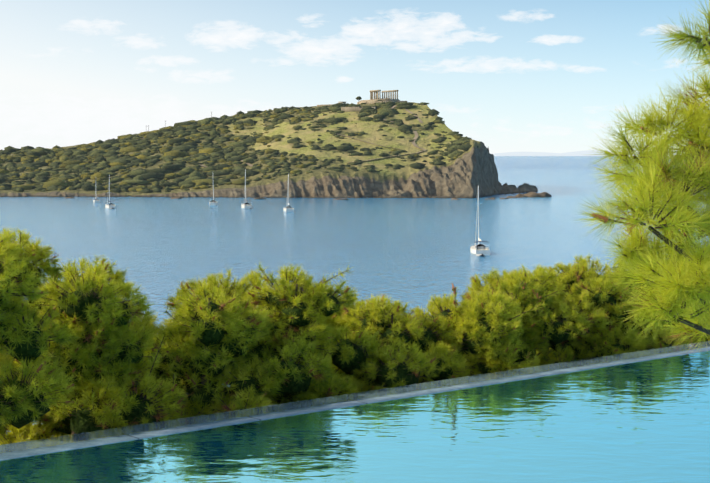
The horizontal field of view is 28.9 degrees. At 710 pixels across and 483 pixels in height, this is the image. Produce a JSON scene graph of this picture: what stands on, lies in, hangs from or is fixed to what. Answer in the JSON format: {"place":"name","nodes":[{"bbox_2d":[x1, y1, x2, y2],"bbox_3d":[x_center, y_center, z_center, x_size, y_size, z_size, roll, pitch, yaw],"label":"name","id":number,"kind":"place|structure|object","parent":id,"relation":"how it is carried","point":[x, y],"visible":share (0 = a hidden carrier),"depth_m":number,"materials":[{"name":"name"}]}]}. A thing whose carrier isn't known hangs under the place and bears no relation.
{"place":"outdoors","nodes":[
{"label":"outdoors","id":0,"kind":"place"},
{"bbox_2d":[0,102,537,197],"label":"headland terrain","id":1,"kind":"structure","parent":0,"point":[465,174],"depth_m":810.77,"materials":[{"name":"green plant"}]},
{"bbox_2d":[0,100,478,192],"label":"headland shrubs","id":2,"kind":"object","parent":1,"relation":"on","point":[179,156],"visible":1,"depth_m":885.71,"materials":[{"name":"green plant"}]},
{"bbox_2d":[136,106,425,170],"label":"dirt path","id":3,"kind":"structure","parent":1,"relation":"on","point":[415,137],"depth_m":860.70,"materials":[{"name":"beige soil"}]},
{"bbox_2d":[317,101,405,111],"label":"stone wall","id":4,"kind":"structure","parent":1,"relation":"on","point":[350,109],"depth_m":953.46,"materials":[{"name":"stone"}]},
{"bbox_2d":[357,90,399,103],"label":"temple ruins","id":5,"kind":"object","parent":1,"relation":"on","point":[387,98],"depth_m":1024.55,"materials":[{"name":"stone"}]},
{"bbox_2d":[0,156,708,431],"bbox_3d":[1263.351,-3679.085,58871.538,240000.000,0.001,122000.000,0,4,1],"label":"sea","id":6,"kind":"structure","parent":0,"point":[413,252],"depth_m":417.51,"materials":[{"name":"liquid"}]},
{"bbox_2d":[93,187,99,202],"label":"sailboat","id":7,"kind":"object","parent":6,"relation":"in","point":[96,201],"visible":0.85,"depth_m":694.22,"materials":[{"name":"white"}]},
{"bbox_2d":[105,175,115,208],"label":"sailboat","id":8,"kind":"object","parent":6,"relation":"in","point":[109,205],"visible":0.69,"depth_m":622.46,"materials":[{"name":"white"}]},
{"bbox_2d":[209,179,217,205],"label":"sailboat","id":9,"kind":"object","parent":6,"relation":"in","point":[213,203],"visible":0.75,"depth_m":660.54,"materials":[{"name":"white"}]},
{"bbox_2d":[241,170,251,208],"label":"sailboat","id":10,"kind":"object","parent":6,"relation":"in","point":[246,206],"visible":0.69,"depth_m":620.62,"materials":[{"name":"white"}]},
{"bbox_2d":[283,174,293,211],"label":"sailboat","id":11,"kind":"object","parent":6,"relation":"in","point":[288,209],"visible":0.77,"depth_m":582.96,"materials":[{"name":"white"}]},
{"bbox_2d":[470,186,489,254],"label":"sailboat","id":12,"kind":"object","parent":6,"relation":"on","point":[475,249],"visible":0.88,"depth_m":334.66,"materials":[{"name":"white"}]},
{"bbox_2d":[515,193,527,197],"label":"sea rock","id":13,"kind":"object","parent":6,"relation":"in","point":[519,195],"visible":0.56,"depth_m":781.10,"materials":[{"name":"brown stone"}]},
{"bbox_2d":[523,192,551,196],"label":"sea rock","id":14,"kind":"object","parent":6,"relation":"in","point":[535,194],"visible":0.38,"depth_m":786.63,"materials":[{"name":"brown stone"}]},
{"bbox_2d":[0,351,709,482],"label":"pool water","id":15,"kind":"structure","parent":0,"point":[647,421],"depth_m":8.11,"materials":[{"name":"blue liquid"}]},
{"bbox_2d":[0,0,709,153],"label":"sky","id":16,"kind":"structure","parent":0,"point":[548,76],"materials":[{"name":"blue"}]},
{"bbox_2d":[493,152,563,155],"bbox_3d":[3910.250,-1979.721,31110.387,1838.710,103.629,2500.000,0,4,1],"label":"island","id":17,"kind":"structure","parent":0,"point":[527,154],"depth_m":30273.33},
{"bbox_2d":[561,150,636,155],"bbox_3d":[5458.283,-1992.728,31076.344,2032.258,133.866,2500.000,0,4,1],"label":"island","id":18,"kind":"structure","parent":0,"point":[585,153],"depth_m":30294.67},
{"bbox_2d":[569,0,709,355],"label":"pine tree","id":19,"kind":"object","parent":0,"point":[661,187],"visible":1,"depth_m":4.83,"materials":[{"name":"green plant"}]},
{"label":"pine slope ground","id":20,"kind":"object","parent":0,"visible":0},
{"bbox_2d":[5,346,34,430],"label":"bush","id":21,"kind":"object","parent":20,"relation":"on","point":[13,378],"depth_m":10.28,"materials":[{"name":"green plant"}]},
{"bbox_2d":[0,226,80,444],"bbox_3d":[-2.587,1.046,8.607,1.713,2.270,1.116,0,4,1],"label":"bush","id":22,"kind":"object","parent":20,"relation":"on","point":[23,402],"visible":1,"depth_m":8.50,"materials":[{"name":"green plant"}]},
{"bbox_2d":[10,304,141,404],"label":"bush","id":23,"kind":"object","parent":20,"relation":"on","point":[83,363],"visible":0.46,"depth_m":9.22,"materials":[{"name":"green plant"}]},
{"bbox_2d":[10,255,165,440],"bbox_3d":[-2.259,1.526,11.072,1.460,2.785,1.258,0,4,1],"label":"bush","id":24,"kind":"object","parent":20,"relation":"on","point":[118,275],"depth_m":11.21,"materials":[{"name":"green plant"}]},
{"bbox_2d":[0,259,187,444],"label":"bush","id":25,"kind":"object","parent":20,"relation":"on","point":[120,405],"visible":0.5,"depth_m":9.22,"materials":[{"name":"green plant"}]},
{"bbox_2d":[32,313,189,437],"bbox_3d":[-1.766,1.545,10.406,1.622,1.982,1.429,0,4,1],"label":"bush","id":26,"kind":"object","parent":20,"relation":"on","point":[64,428],"visible":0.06,"depth_m":10.39,"materials":[{"name":"green plant"}]},
{"bbox_2d":[161,305,229,385],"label":"bush","id":27,"kind":"object","parent":20,"relation":"on","point":[167,322],"visible":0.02,"depth_m":11.72,"materials":[{"name":"green plant"}]},
{"bbox_2d":[143,280,282,419],"bbox_3d":[-1.048,1.212,9.731,1.237,1.861,1.202,0,4,1],"label":"bush","id":28,"kind":"object","parent":20,"relation":"on","point":[184,354],"visible":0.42,"depth_m":9.79,"materials":[{"name":"green plant"}]},
{"bbox_2d":[158,287,274,387],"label":"bush","id":29,"kind":"object","parent":20,"relation":"on","point":[258,318],"visible":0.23,"depth_m":10.10,"materials":[{"name":"green plant"}]},
{"bbox_2d":[163,268,316,398],"bbox_3d":[-1.057,1.439,11.200,1.677,2.417,1.421,0,4,1],"label":"bush","id":30,"kind":"object","parent":20,"relation":"on","point":[245,283],"visible":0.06,"depth_m":11.17,"materials":[{"name":"green plant"}]},
{"bbox_2d":[229,262,391,406],"bbox_3d":[-0.409,1.208,10.389,1.596,2.068,1.367,0,4,1],"label":"bush","id":31,"kind":"object","parent":20,"relation":"on","point":[292,309],"visible":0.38,"depth_m":10.42,"materials":[{"name":"green plant"}]},
{"bbox_2d":[0,341,709,460],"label":"pool edge","id":32,"kind":"object","parent":20,"relation":"on","point":[73,441],"depth_m":9.28,"materials":[{"name":"stone"}]},
{"bbox_2d":[297,284,421,389],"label":"bush","id":33,"kind":"object","parent":20,"relation":"on","point":[333,318],"visible":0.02,"depth_m":11.63,"materials":[{"name":"green plant"}]},
{"bbox_2d":[317,291,472,389],"bbox_3d":[0.322,1.422,11.067,1.723,1.977,1.412,0,4,1],"label":"bush","id":34,"kind":"object","parent":20,"relation":"on","point":[387,322],"visible":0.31,"depth_m":11.06,"materials":[{"name":"green plant"}]},
{"bbox_2d":[407,297,477,377],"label":"bush","id":35,"kind":"object","parent":20,"relation":"on","point":[433,314],"depth_m":12.57,"materials":[{"name":"green plant"}]},
{"bbox_2d":[407,283,546,383],"bbox_3d":[0.933,1.233,11.492,1.547,1.776,1.203,0,4,1],"label":"bush","id":36,"kind":"object","parent":20,"relation":"on","point":[484,341],"visible":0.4,"depth_m":11.31,"materials":[{"name":"green plant"}]},
{"bbox_2d":[449,266,584,363],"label":"bush","id":37,"kind":"object","parent":20,"relation":"on","point":[478,286],"visible":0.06,"depth_m":13.18,"materials":[{"name":"green plant"}]},
{"bbox_2d":[488,271,560,363],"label":"bush","id":38,"kind":"object","parent":20,"relation":"on","point":[532,295],"visible":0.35,"depth_m":12.08,"materials":[{"name":"green plant"}]},
{"bbox_2d":[455,263,611,365],"bbox_3d":[1.548,1.241,12.500,1.473,2.097,1.294,2,4,31],"label":"bush","id":39,"kind":"object","parent":20,"relation":"on","point":[565,324],"visible":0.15,"depth_m":12.33,"materials":[{"name":"green plant"}]},
{"bbox_2d":[544,252,643,359],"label":"bush","id":40,"kind":"object","parent":20,"relation":"on","point":[578,272],"visible":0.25,"depth_m":13.71,"materials":[{"name":"green plant"}]},
{"bbox_2d":[567,269,695,359],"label":"bush","id":41,"kind":"object","parent":20,"relation":"on","point":[601,342],"visible":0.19,"depth_m":12.61,"materials":[{"name":"green plant"}]},
{"bbox_2d":[612,257,699,345],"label":"bush","id":42,"kind":"object","parent":20,"relation":"on","point":[657,335],"visible":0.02,"depth_m":13.52,"materials":[{"name":"green plant"}]},
{"bbox_2d":[691,302,709,342],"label":"bush","id":43,"kind":"object","parent":20,"relation":"on","point":[702,336],"visible":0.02,"depth_m":14.41,"materials":[{"name":"green plant"}]}
]}

